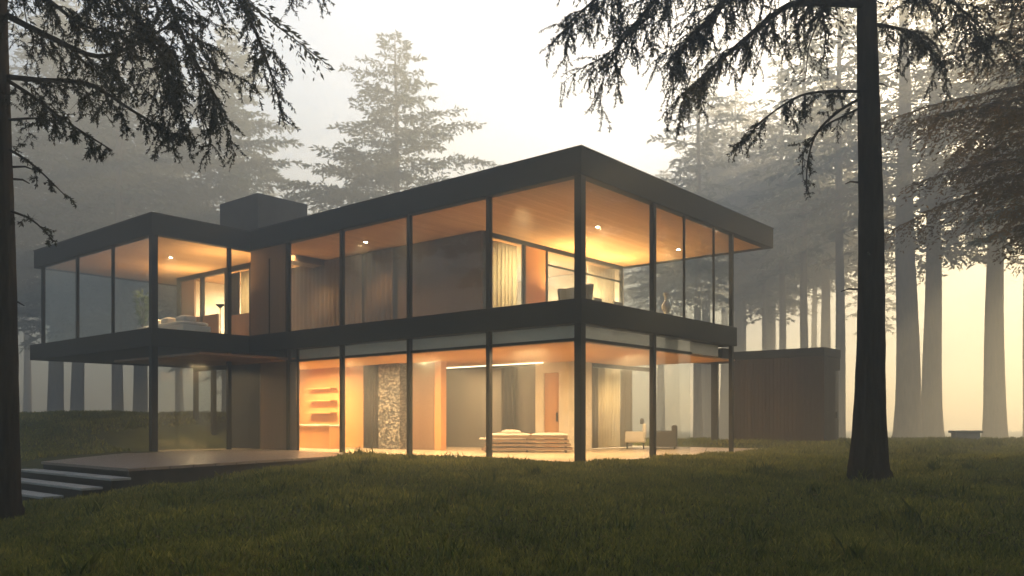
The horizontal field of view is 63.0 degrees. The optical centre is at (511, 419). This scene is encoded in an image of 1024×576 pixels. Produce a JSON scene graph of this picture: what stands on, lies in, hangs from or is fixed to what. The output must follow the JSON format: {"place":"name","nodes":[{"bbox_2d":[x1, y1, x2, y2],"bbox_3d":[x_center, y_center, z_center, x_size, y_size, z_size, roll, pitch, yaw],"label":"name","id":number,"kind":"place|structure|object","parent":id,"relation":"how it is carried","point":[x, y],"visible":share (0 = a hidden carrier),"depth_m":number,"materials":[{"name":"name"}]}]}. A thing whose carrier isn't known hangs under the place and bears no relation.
{"place":"outdoors","nodes":[
{"label":"outdoors","id":0,"kind":"place"},
{"bbox_2d":[0,409,1023,575],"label":"lawn ground","id":1,"kind":"structure","parent":0,"point":[192,435],"depth_m":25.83,"materials":[{"name":"green plant"}]},
{"bbox_2d":[12,155,64,289],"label":"conifer tree","id":2,"kind":"object","parent":1,"relation":"on","point":[46,203],"visible":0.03,"depth_m":82.40,"materials":[{"name":"green plant"}]},
{"bbox_2d":[16,189,97,412],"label":"conifer tree","id":3,"kind":"object","parent":1,"relation":"on","point":[27,396],"visible":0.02,"depth_m":142.43,"materials":[{"name":"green plant"}]},
{"bbox_2d":[21,469,130,501],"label":"garden steps","id":4,"kind":"structure","parent":1,"relation":"on","point":[37,484],"depth_m":17.37,"materials":[{"name":"concrete"}]},
{"bbox_2d":[10,0,154,410],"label":"conifer tree","id":5,"kind":"object","parent":1,"relation":"on","point":[77,387],"visible":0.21,"depth_m":84.09,"materials":[{"name":"green plant"}]},
{"bbox_2d":[8,0,175,411],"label":"conifer tree","id":6,"kind":"object","parent":1,"relation":"on","point":[60,320],"visible":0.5,"depth_m":82.59,"materials":[{"name":"green plant"}]},
{"bbox_2d":[41,0,196,411],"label":"conifer tree","id":7,"kind":"object","parent":1,"relation":"on","point":[121,166],"visible":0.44,"depth_m":77.75,"materials":[{"name":"green plant"}]},
{"bbox_2d":[19,15,224,412],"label":"conifer tree","id":8,"kind":"object","parent":1,"relation":"on","point":[140,392],"visible":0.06,"depth_m":89.80,"materials":[{"name":"green plant"}]},
{"bbox_2d":[0,0,335,520],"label":"conifer tree","id":9,"kind":"object","parent":1,"relation":"on","point":[149,36],"visible":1,"depth_m":12.54,"materials":[{"name":"black plant"}]},
{"bbox_2d":[130,174,211,411],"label":"conifer tree","id":10,"kind":"object","parent":1,"relation":"on","point":[179,403],"visible":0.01,"depth_m":142.19,"materials":[{"name":"green plant"}]},
{"bbox_2d":[41,449,352,488],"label":"terrace","id":11,"kind":"structure","parent":1,"relation":"on","point":[139,469],"depth_m":20.02,"materials":[{"name":"concrete"}]},
{"bbox_2d":[97,22,307,411],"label":"conifer tree","id":12,"kind":"object","parent":1,"relation":"on","point":[233,184],"visible":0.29,"depth_m":81.10,"materials":[{"name":"green plant"}]},
{"bbox_2d":[168,187,279,394],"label":"conifer tree","id":13,"kind":"object","parent":1,"relation":"on","point":[218,375],"depth_m":119.26,"materials":[{"name":"green plant"}]},
{"bbox_2d":[217,204,327,374],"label":"conifer tree","id":14,"kind":"object","parent":1,"relation":"on","point":[218,372],"visible":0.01,"depth_m":101.23,"materials":[{"name":"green plant"}]},
{"bbox_2d":[276,29,500,213],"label":"conifer tree","id":15,"kind":"object","parent":1,"relation":"on","point":[385,170],"visible":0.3,"depth_m":77.73,"materials":[{"name":"green plant"}]},
{"bbox_2d":[30,145,773,462],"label":"modern house","id":16,"kind":"structure","parent":1,"relation":"on","point":[444,345],"depth_m":27.32,"materials":[{"name":"black metal"}]},
{"bbox_2d":[131,290,148,328],"bbox_3d":[-12.888,-3.750,29.241,0.823,1.661,0.787,0,0,-1],"label":"pot plant","id":17,"kind":"object","parent":16,"relation":"on","point":[142,317],"visible":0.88,"depth_m":29.14,"materials":[{"name":"green plant"}]},
{"bbox_2d":[144,315,210,331],"bbox_3d":[-11.688,-3.255,28.963,3.000,0.570,1.000,0,0,40],"label":"day bed","id":18,"kind":"object","parent":16,"relation":"on","point":[185,322],"visible":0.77,"depth_m":28.08,"materials":[{"name":"white fabric"}]},
{"bbox_2d":[215,304,224,332],"bbox_3d":[-10.226,-3.485,29.301,0.320,1.130,0.320,0,0,40],"label":"floor lamp","id":19,"kind":"object","parent":16,"relation":"on","point":[220,306],"visible":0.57,"depth_m":29.29,"materials":[{"name":"metal"}]},
{"bbox_2d":[231,272,239,314],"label":"curtain","id":20,"kind":"object","parent":16,"relation":"hanging from","point":[235,293],"visible":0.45,"depth_m":32.26,"materials":[{"name":"fabric"}]},
{"bbox_2d":[241,270,248,313],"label":"curtain","id":21,"kind":"object","parent":16,"relation":"hanging from","point":[245,292],"visible":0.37,"depth_m":32.01,"materials":[{"name":"beige fabric"}]},
{"bbox_2d":[299,424,338,448],"bbox_3d":[-7.475,0.580,30.240,3.500,0.840,0.580,0,0,40],"label":"wall cabinet","id":22,"kind":"object","parent":16,"relation":"on","point":[322,436],"depth_m":29.35,"materials":[{"name":"orange wood"}]},
{"bbox_2d":[291,254,361,330],"bbox_3d":[-6.980,-4.375,30.754,4.505,2.870,0.154,0,0,40],"label":"curtain","id":23,"kind":"object","parent":16,"relation":"hanging from","point":[315,297],"visible":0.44,"depth_m":30.59,"materials":[{"name":"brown fabric"}]},
{"bbox_2d":[363,365,377,447],"bbox_3d":[-4.952,-0.475,29.438,0.905,2.910,0.153,0,0,40],"label":"curtain","id":24,"kind":"object","parent":16,"relation":"hanging from","point":[370,406],"visible":0.88,"depth_m":29.48,"materials":[{"name":"fabric"}]},
{"bbox_2d":[365,248,392,321],"bbox_3d":[-4.596,-4.375,28.773,1.505,2.870,0.153,0,0,40],"label":"curtain","id":25,"kind":"object","parent":16,"relation":"hanging from","point":[378,285],"visible":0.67,"depth_m":28.77,"materials":[{"name":"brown fabric"}]},
{"bbox_2d":[492,240,516,307],"bbox_3d":[-0.408,-4.335,26.915,0.153,2.790,1.705,0,0,40],"label":"curtain","id":26,"kind":"object","parent":16,"relation":"hanging from","point":[504,274],"visible":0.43,"depth_m":27.07,"materials":[{"name":"beige fabric"}]},
{"bbox_2d":[501,367,513,446],"bbox_3d":[-0.151,-0.430,29.318,0.605,2.820,0.152,0,0,40],"label":"curtain","id":27,"kind":"object","parent":16,"relation":"hanging from","point":[507,398],"visible":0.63,"depth_m":29.36,"materials":[{"name":"fabric"}]},
{"bbox_2d":[482,430,572,452],"bbox_3d":[0.477,0.650,26.223,2.800,0.700,1.000,0,0,2],"label":"sofa","id":28,"kind":"object","parent":16,"relation":"on","point":[510,436],"visible":0.89,"depth_m":25.74,"materials":[{"name":"fabric"}]},
{"bbox_2d":[545,373,558,446],"bbox_3d":[1.342,-0.297,28.176,0.630,2.586,0.140,0,0,40],"label":"door","id":29,"kind":"structure","parent":16,"relation":"in","point":[551,379],"depth_m":28.17,"materials":[{"name":"wood"}]},
{"bbox_2d":[557,283,593,299],"bbox_3d":[1.962,-3.555,25.562,1.065,1.270,1.245,0,0,-30],"label":"lounge chair","id":30,"kind":"object","parent":16,"relation":"on","point":[566,293],"visible":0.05,"depth_m":25.90,"materials":[{"name":"fabric"}]},
{"bbox_2d":[592,367,597,447],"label":"curtain","id":31,"kind":"object","parent":16,"relation":"hanging from","point":[594,407],"visible":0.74,"depth_m":29.06,"materials":[{"name":"grey fabric"}]},
{"bbox_2d":[588,264,614,303],"bbox_3d":[3.359,-4.335,31.390,0.153,2.790,1.705,0,0,40],"label":"curtain","id":32,"kind":"object","parent":16,"relation":"hanging from","point":[604,290],"visible":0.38,"depth_m":31.38,"materials":[{"name":"beige fabric"}]},
{"bbox_2d":[598,368,619,447],"bbox_3d":[3.476,-0.425,29.821,0.152,2.810,1.355,0,0,40],"label":"curtain","id":33,"kind":"object","parent":16,"relation":"hanging from","point":[608,407],"visible":1,"depth_m":29.81,"materials":[{"name":"beige fabric"}]},
{"bbox_2d":[620,370,631,446],"bbox_3d":[4.201,-0.425,30.681,0.152,2.810,0.705,0,0,40],"label":"curtain","id":34,"kind":"object","parent":16,"relation":"hanging from","point":[625,400],"visible":0.9,"depth_m":30.62,"materials":[{"name":"grey fabric"}]},
{"bbox_2d":[625,418,645,448],"bbox_3d":[4.288,0.470,28.984,0.720,1.060,0.800,0,0,10],"label":"armchair","id":35,"kind":"object","parent":16,"relation":"on","point":[635,436],"visible":1,"depth_m":28.61,"materials":[{"name":"beige fabric"}]},
{"bbox_2d":[656,425,676,448],"bbox_3d":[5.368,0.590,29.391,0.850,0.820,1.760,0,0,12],"label":"armchair","id":36,"kind":"object","parent":16,"relation":"on","point":[666,438],"visible":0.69,"depth_m":28.52,"materials":[{"name":"grey fabric"}]},
{"bbox_2d":[662,293,672,314],"bbox_3d":[4.426,-3.280,23.959,0.280,0.720,0.280,0,0,40],"label":"vase","id":37,"kind":"object","parent":16,"relation":"on","point":[666,306],"visible":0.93,"depth_m":23.88,"materials":[{"name":"white ceramic"}]},
{"bbox_2d":[624,169,728,430],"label":"conifer tree","id":38,"kind":"object","parent":1,"relation":"on","point":[660,410],"visible":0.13,"depth_m":128.58,"materials":[{"name":"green plant"}]},
{"bbox_2d":[647,20,758,437],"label":"conifer tree","id":39,"kind":"object","parent":1,"relation":"on","point":[697,412],"visible":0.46,"depth_m":79.52,"materials":[{"name":"green plant"}]},
{"bbox_2d":[637,145,775,439],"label":"conifer tree","id":40,"kind":"object","parent":1,"relation":"on","point":[724,412],"visible":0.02,"depth_m":121.97,"materials":[{"name":"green plant"}]},
{"bbox_2d":[627,144,792,436],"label":"conifer tree","id":41,"kind":"object","parent":1,"relation":"on","point":[672,280],"visible":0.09,"depth_m":114.98,"materials":[{"name":"green plant"}]},
{"bbox_2d":[665,86,763,437],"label":"conifer tree","id":42,"kind":"object","parent":1,"relation":"on","point":[707,284],"visible":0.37,"depth_m":101.69,"materials":[{"name":"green plant"}]},
{"bbox_2d":[656,89,812,351],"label":"conifer tree","id":43,"kind":"object","parent":1,"relation":"on","point":[738,320],"visible":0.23,"depth_m":107.66,"materials":[{"name":"green plant"}]},
{"bbox_2d":[711,139,792,350],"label":"conifer tree","id":44,"kind":"object","parent":1,"relation":"on","point":[744,303],"visible":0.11,"depth_m":111.97,"materials":[{"name":"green plant"}]},
{"bbox_2d":[719,155,799,349],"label":"conifer tree","id":45,"kind":"object","parent":1,"relation":"on","point":[763,303],"visible":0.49,"depth_m":101.74,"materials":[{"name":"green plant"}]},
{"bbox_2d":[700,347,840,441],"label":"garden shed","id":46,"kind":"structure","parent":1,"relation":"on","point":[787,394],"depth_m":32.06,"materials":[{"name":"wood"}]},
{"bbox_2d":[835,370,838,439],"bbox_3d":[12.485,-0.380,32.142,0.130,3.040,0.460,0,0,40],"label":"door","id":47,"kind":"structure","parent":46,"relation":"in","point":[836,372],"depth_m":32.13,"materials":[{"name":"wood"}]},
{"bbox_2d":[685,121,856,349],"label":"conifer tree","id":48,"kind":"object","parent":1,"relation":"on","point":[769,329],"visible":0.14,"depth_m":108.14,"materials":[{"name":"green plant"}]},
{"bbox_2d":[538,0,1023,482],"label":"conifer tree","id":49,"kind":"object","parent":1,"relation":"on","point":[869,450],"visible":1,"depth_m":15.37,"materials":[{"name":"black plant"}]},
{"bbox_2d":[737,40,834,348],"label":"conifer tree","id":50,"kind":"object","parent":1,"relation":"on","point":[781,272],"visible":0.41,"depth_m":88.19,"materials":[{"name":"green plant"}]},
{"bbox_2d":[718,197,856,349],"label":"conifer tree","id":51,"kind":"object","parent":1,"relation":"on","point":[791,311],"visible":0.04,"depth_m":118.29,"materials":[{"name":"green plant"}]},
{"bbox_2d":[743,0,857,347],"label":"conifer tree","id":52,"kind":"object","parent":1,"relation":"on","point":[802,222],"visible":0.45,"depth_m":77.98,"materials":[{"name":"green plant"}]},
{"bbox_2d":[792,122,855,347],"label":"conifer tree","id":53,"kind":"object","parent":1,"relation":"on","point":[814,303],"depth_m":135.70,"materials":[{"name":"green plant"}]},
{"bbox_2d":[732,77,924,347],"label":"conifer tree","id":54,"kind":"object","parent":1,"relation":"on","point":[825,274],"visible":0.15,"depth_m":98.21,"materials":[{"name":"green plant"}]},
{"bbox_2d":[776,63,889,346],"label":"conifer tree","id":55,"kind":"object","parent":1,"relation":"on","point":[831,279],"visible":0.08,"depth_m":104.53,"materials":[{"name":"green plant"}]},
{"bbox_2d":[763,3,907,437],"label":"conifer tree","id":56,"kind":"object","parent":1,"relation":"on","point":[838,149],"visible":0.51,"depth_m":71.13,"materials":[{"name":"green plant"}]},
{"bbox_2d":[834,210,921,335],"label":"conifer tree","id":57,"kind":"object","parent":1,"relation":"on","point":[886,303],"visible":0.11,"depth_m":118.65,"materials":[{"name":"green plant"}]},
{"bbox_2d":[750,0,1016,438],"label":"conifer tree","id":58,"kind":"object","parent":1,"relation":"on","point":[908,416],"visible":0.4,"depth_m":70.69,"materials":[{"name":"grey plant"}]},
{"bbox_2d":[816,0,1023,437],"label":"conifer tree","id":59,"kind":"object","parent":1,"relation":"on","point":[932,408],"visible":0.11,"depth_m":77.50,"materials":[{"name":"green plant"}]},
{"bbox_2d":[854,0,1023,265],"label":"conifer tree","id":60,"kind":"object","parent":1,"relation":"on","point":[1002,123],"visible":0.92,"depth_m":22.37,"materials":[{"name":"green plant"}]},
{"bbox_2d":[888,0,1023,438],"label":"conifer tree","id":61,"kind":"object","parent":1,"relation":"on","point":[994,422],"visible":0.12,"depth_m":74.27,"materials":[{"name":"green plant"}]},
{"bbox_2d":[890,0,1023,186],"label":"conifer tree","id":62,"kind":"object","parent":1,"relation":"on","point":[957,90],"visible":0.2,"depth_m":47.62,"materials":[{"name":"green plant"}]},
{"bbox_2d":[900,3,1023,436],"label":"conifer tree","id":63,"kind":"object","parent":1,"relation":"on","point":[979,180],"visible":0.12,"depth_m":71.11,"materials":[{"name":"green plant"}]},
{"bbox_2d":[948,430,982,439],"bbox_3d":[18.231,0.670,33.600,1.160,0.500,0.480,0,0,0],"label":"stone bench","id":64,"kind":"object","parent":1,"relation":"on","point":[971,434],"visible":0.81,"depth_m":33.42,"materials":[{"name":"stone"}]},
{"bbox_2d":[963,22,1023,251],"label":"conifer tree","id":65,"kind":"object","parent":1,"relation":"on","point":[973,243],"visible":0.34,"depth_m":32.76,"materials":[{"name":"green plant"}]},
{"bbox_2d":[0,451,1023,575],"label":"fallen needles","id":66,"kind":"object","parent":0,"point":[555,527],"visible":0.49,"depth_m":11.03,"materials":[{"name":"brown plant"}]},
{"bbox_2d":[8,0,1023,430],"label":"sky","id":67,"kind":"structure","parent":0,"point":[483,58],"materials":[{"name":"white"}]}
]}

